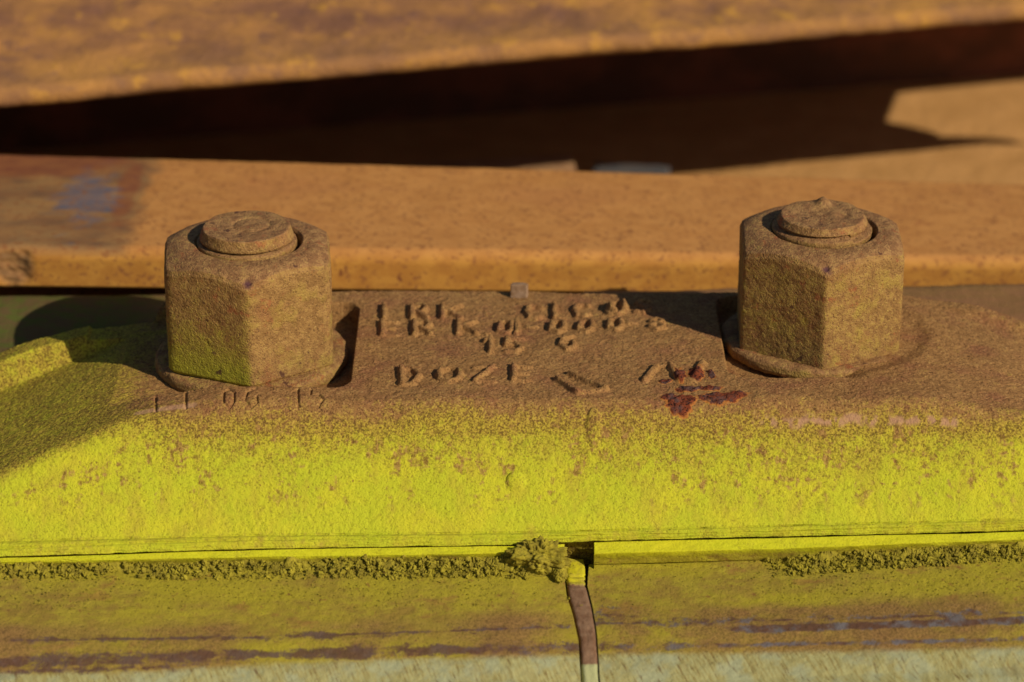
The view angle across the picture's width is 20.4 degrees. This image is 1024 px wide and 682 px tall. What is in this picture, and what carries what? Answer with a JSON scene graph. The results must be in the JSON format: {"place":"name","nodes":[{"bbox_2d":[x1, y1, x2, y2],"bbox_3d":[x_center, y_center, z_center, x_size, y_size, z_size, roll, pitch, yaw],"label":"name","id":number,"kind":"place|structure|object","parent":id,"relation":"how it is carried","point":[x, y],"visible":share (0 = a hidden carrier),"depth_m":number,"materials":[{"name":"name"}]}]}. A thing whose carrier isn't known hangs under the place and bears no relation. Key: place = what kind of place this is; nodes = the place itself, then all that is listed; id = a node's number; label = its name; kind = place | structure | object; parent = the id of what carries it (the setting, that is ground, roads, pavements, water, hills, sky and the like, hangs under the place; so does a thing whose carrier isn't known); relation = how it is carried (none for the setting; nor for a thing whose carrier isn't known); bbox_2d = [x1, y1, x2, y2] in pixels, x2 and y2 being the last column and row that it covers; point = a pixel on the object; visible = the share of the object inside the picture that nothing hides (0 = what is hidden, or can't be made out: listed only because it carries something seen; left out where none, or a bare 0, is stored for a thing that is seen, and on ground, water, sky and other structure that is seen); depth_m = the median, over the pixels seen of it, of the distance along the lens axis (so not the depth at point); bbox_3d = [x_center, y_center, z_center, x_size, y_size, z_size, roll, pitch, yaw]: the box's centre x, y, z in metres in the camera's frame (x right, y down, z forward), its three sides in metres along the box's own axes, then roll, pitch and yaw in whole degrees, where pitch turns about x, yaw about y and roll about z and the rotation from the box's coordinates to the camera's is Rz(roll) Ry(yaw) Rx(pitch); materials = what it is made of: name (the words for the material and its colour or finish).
{"place":"outdoors","nodes":[
{"label":"outdoors","id":0,"kind":"place"},
{"bbox_2d":[0,73,1023,184],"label":"ground","id":1,"kind":"structure","parent":0,"point":[967,130],"depth_m":0.93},
{"bbox_2d":[0,292,580,681],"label":"rail","id":2,"kind":"object","parent":1,"relation":"on","point":[328,638],"visible":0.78,"depth_m":0.58,"materials":[{"name":"metal"}]},
{"bbox_2d":[1,553,515,573],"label":"dirt ridge","id":3,"kind":"structure","parent":2,"relation":"on","point":[291,561],"depth_m":0.59,"materials":[{"name":"soil"}]},
{"bbox_2d":[0,554,528,580],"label":"dirt crumbs","id":4,"kind":"object","parent":2,"relation":"on","point":[69,573],"visible":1,"depth_m":0.59,"materials":[{"name":"soil"}]},
{"bbox_2d":[0,290,1023,586],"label":"joint bar","id":5,"kind":"object","parent":2,"relation":"on","point":[576,424],"visible":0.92,"depth_m":0.60,"materials":[{"name":"paint"}]},
{"bbox_2d":[154,210,348,391],"bbox_3d":[-0.058,-0.010,0.627,0.043,0.033,0.043,0,24,0],"label":"track bolt","id":6,"kind":"object","parent":5,"relation":"on","point":[248,298],"visible":1,"depth_m":0.61,"materials":[{"name":"metal"}]},
{"bbox_2d":[510,282,527,297],"bbox_3d":[0.002,-0.010,0.655,0.004,0.007,0.002,3,14,7],"label":"steel clip","id":7,"kind":"object","parent":5,"relation":"on","point":[518,289],"visible":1,"depth_m":0.65,"materials":[{"name":"brown metal"}]},
{"bbox_2d":[721,197,904,377],"bbox_3d":[0.068,-0.014,0.633,0.043,0.034,0.043,0,24,0],"label":"track bolt","id":8,"kind":"object","parent":5,"relation":"on","point":[820,286],"visible":1,"depth_m":0.62,"materials":[{"name":"metal"}]},
{"bbox_2d":[1,548,1023,608],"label":"dirt crumbs","id":9,"kind":"object","parent":2,"relation":"on","point":[482,585],"visible":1,"depth_m":0.59,"materials":[{"name":"soil"}]},
{"bbox_2d":[504,535,572,576],"bbox_3d":[0.005,0.045,0.592,0.015,0.009,0.008,0,24,0],"label":"dirt clod","id":10,"kind":"object","parent":2,"relation":"on","point":[540,556],"visible":1,"depth_m":0.59,"materials":[{"name":"yellow soil"}]},
{"bbox_2d":[550,567,567,583],"bbox_3d":[0.010,0.048,0.592,0.004,0.005,0.008,0,24,0],"label":"dirt clod","id":11,"kind":"object","parent":2,"relation":"on","point":[558,575],"visible":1,"depth_m":0.59,"materials":[{"name":"yellow soil"}]},
{"bbox_2d":[565,559,598,681],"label":"end post","id":12,"kind":"object","parent":2,"relation":"attached to","point":[577,594],"visible":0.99,"depth_m":0.58,"materials":[{"name":"brown metal"}]},
{"bbox_2d":[410,155,575,170],"bbox_3d":[-0.005,-0.044,0.860,0.050,0.015,0.026,-3,24,-7],"label":"steel offcut","id":13,"kind":"object","parent":1,"relation":"on","point":[564,163],"visible":0.15,"depth_m":0.86,"materials":[{"name":"metal"}]},
{"bbox_2d":[0,0,1023,151],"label":"rail","id":14,"kind":"object","parent":1,"relation":"on","point":[82,72],"visible":1,"depth_m":0.79,"materials":[{"name":"brown metal"}]},
{"bbox_2d":[0,155,1023,295],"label":"rail","id":15,"kind":"object","parent":1,"relation":"on","point":[75,226],"visible":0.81,"depth_m":0.71,"materials":[{"name":"orange metal"}]},
{"bbox_2d":[592,162,669,173],"bbox_3d":[0.036,-0.046,0.869,0.024,0.011,0.023,3,24,6],"label":"steel offcut","id":16,"kind":"object","parent":1,"relation":"on","point":[629,168],"visible":0.11,"depth_m":0.87,"materials":[{"name":"grey metal"}]},
{"bbox_2d":[583,284,1023,681],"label":"rail","id":17,"kind":"object","parent":1,"relation":"on","point":[728,633],"visible":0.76,"depth_m":0.58,"materials":[{"name":"metal"}]},
{"bbox_2d":[766,544,1023,577],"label":"dirt crumbs","id":18,"kind":"object","parent":17,"relation":"on","point":[974,551],"visible":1,"depth_m":0.59,"materials":[{"name":"soil"}]},
{"bbox_2d":[775,541,1023,565],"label":"dirt ridge","id":19,"kind":"structure","parent":17,"relation":"on","point":[824,555],"depth_m":0.59,"materials":[{"name":"soil"}]}
]}

